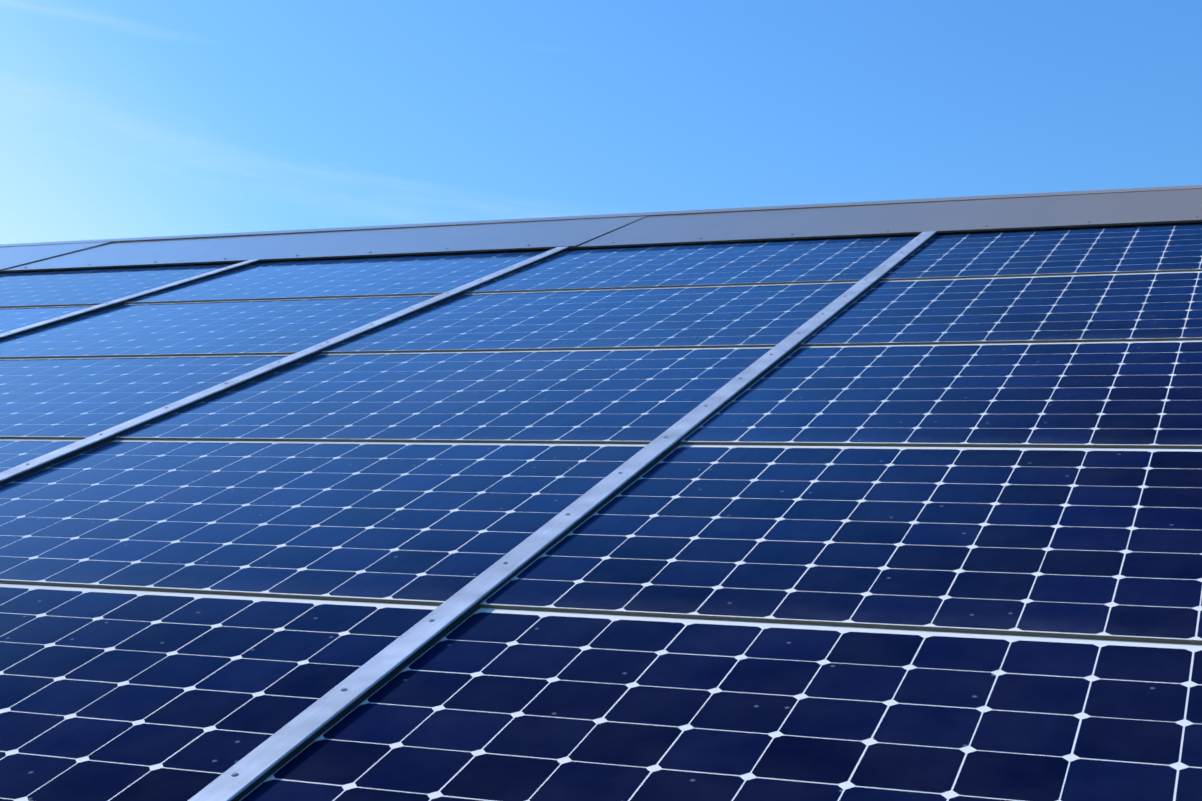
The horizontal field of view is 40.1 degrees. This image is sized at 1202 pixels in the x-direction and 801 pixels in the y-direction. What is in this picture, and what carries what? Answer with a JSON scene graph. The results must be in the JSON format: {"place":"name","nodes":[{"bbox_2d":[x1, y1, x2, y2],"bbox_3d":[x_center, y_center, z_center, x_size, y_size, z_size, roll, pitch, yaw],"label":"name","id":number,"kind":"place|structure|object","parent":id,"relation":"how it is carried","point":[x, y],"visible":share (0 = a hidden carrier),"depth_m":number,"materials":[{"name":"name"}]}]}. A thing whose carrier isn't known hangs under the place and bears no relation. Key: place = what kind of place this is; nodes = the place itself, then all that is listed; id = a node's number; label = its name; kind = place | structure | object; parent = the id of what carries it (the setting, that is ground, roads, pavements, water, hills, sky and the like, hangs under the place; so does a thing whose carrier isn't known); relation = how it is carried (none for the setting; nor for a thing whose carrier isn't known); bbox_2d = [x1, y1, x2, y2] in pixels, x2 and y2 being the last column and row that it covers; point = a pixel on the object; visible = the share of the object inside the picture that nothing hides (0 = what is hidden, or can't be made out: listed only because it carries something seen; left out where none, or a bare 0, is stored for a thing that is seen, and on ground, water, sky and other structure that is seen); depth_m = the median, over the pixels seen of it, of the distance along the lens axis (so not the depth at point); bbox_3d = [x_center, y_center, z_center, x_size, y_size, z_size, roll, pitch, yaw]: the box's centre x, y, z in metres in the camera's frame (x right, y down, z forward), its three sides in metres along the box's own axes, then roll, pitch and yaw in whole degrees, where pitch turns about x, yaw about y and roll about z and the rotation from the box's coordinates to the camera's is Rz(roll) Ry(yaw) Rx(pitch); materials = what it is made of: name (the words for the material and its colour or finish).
{"place":"outdoors","nodes":[
{"label":"outdoors","id":0,"kind":"place"},
{"bbox_2d":[0,269,1201,644],"bbox_3d":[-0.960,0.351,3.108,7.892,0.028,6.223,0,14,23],"label":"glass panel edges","id":1,"kind":"structure","parent":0,"point":[1062,635],"depth_m":3.77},
{"bbox_2d":[0,0,1201,243],"label":"sky","id":2,"kind":"structure","parent":0,"point":[119,119],"materials":[{"name":"blue"}]},
{"bbox_3d":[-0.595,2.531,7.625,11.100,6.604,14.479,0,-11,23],"label":"barn walls","id":3,"kind":"object","parent":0,"visible":0},
{"bbox_2d":[0,222,1201,272],"bbox_3d":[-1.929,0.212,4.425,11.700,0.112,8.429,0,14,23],"label":"roof deck","id":4,"kind":"structure","parent":3,"relation":"on","point":[663,245],"depth_m":7.02,"materials":[{"name":"grey"}]},
{"bbox_2d":[0,242,108,269],"bbox_3d":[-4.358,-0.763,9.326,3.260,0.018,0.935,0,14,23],"label":"ridge flashing","id":5,"kind":"object","parent":4,"relation":"on","point":[13,256],"visible":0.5,"depth_m":8.92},
{"bbox_2d":[0,216,645,271],"bbox_3d":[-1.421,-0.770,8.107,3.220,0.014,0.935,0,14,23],"label":"ridge flashing","id":6,"kind":"object","parent":4,"relation":"on","point":[553,234],"visible":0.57,"depth_m":7.98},
{"bbox_2d":[0,231,936,800],"bbox_3d":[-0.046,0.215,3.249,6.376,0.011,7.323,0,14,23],"label":"clamp rails","id":7,"kind":"object","parent":4,"relation":"on","point":[264,757],"visible":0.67,"depth_m":3.28,"materials":[{"name":"metal"}]},
{"bbox_2d":[9,265,885,776],"bbox_3d":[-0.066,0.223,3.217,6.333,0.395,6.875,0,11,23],"label":"screw washers","id":8,"kind":"object","parent":7,"relation":"on","point":[505,563],"visible":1,"depth_m":3.34,"materials":[{"name":"grey metal"}]},
{"bbox_2d":[8,239,917,775],"bbox_3d":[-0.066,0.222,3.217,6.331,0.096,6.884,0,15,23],"label":"rail screws","id":9,"kind":"object","parent":7,"relation":"on","point":[504,563],"visible":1,"depth_m":3.48,"materials":[{"name":"silver metal"}]},
{"bbox_2d":[0,233,938,800],"bbox_3d":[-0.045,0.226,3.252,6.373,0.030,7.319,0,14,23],"label":"rail edges","id":10,"kind":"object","parent":4,"relation":"on","point":[406,661],"depth_m":4.09,"materials":[{"name":"black metal"}]},
{"bbox_2d":[0,224,1201,800],"bbox_3d":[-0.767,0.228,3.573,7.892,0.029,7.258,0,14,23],"label":"solar cell gaps","id":11,"kind":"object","parent":4,"relation":"on","point":[1072,756],"depth_m":3.21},
{"bbox_2d":[0,224,1201,800],"bbox_3d":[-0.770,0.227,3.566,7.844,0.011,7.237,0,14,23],"label":"solar panels","id":12,"kind":"object","parent":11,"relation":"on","point":[876,528],"visible":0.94,"depth_m":3.16,"materials":[{"name":"blue glass"}]},
{"bbox_2d":[0,185,1201,246],"bbox_3d":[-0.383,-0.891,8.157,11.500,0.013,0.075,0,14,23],"label":"ridge capping","id":13,"kind":"object","parent":4,"relation":"on","point":[643,214],"visible":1,"depth_m":7.93,"materials":[{"name":"grey metal"}]},
{"bbox_2d":[569,189,1201,248],"bbox_3d":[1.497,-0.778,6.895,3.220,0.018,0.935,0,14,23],"label":"ridge flashing","id":14,"kind":"object","parent":4,"relation":"on","point":[1138,208],"visible":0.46,"depth_m":6.90,"materials":[{"name":"grey metal"}]}
]}

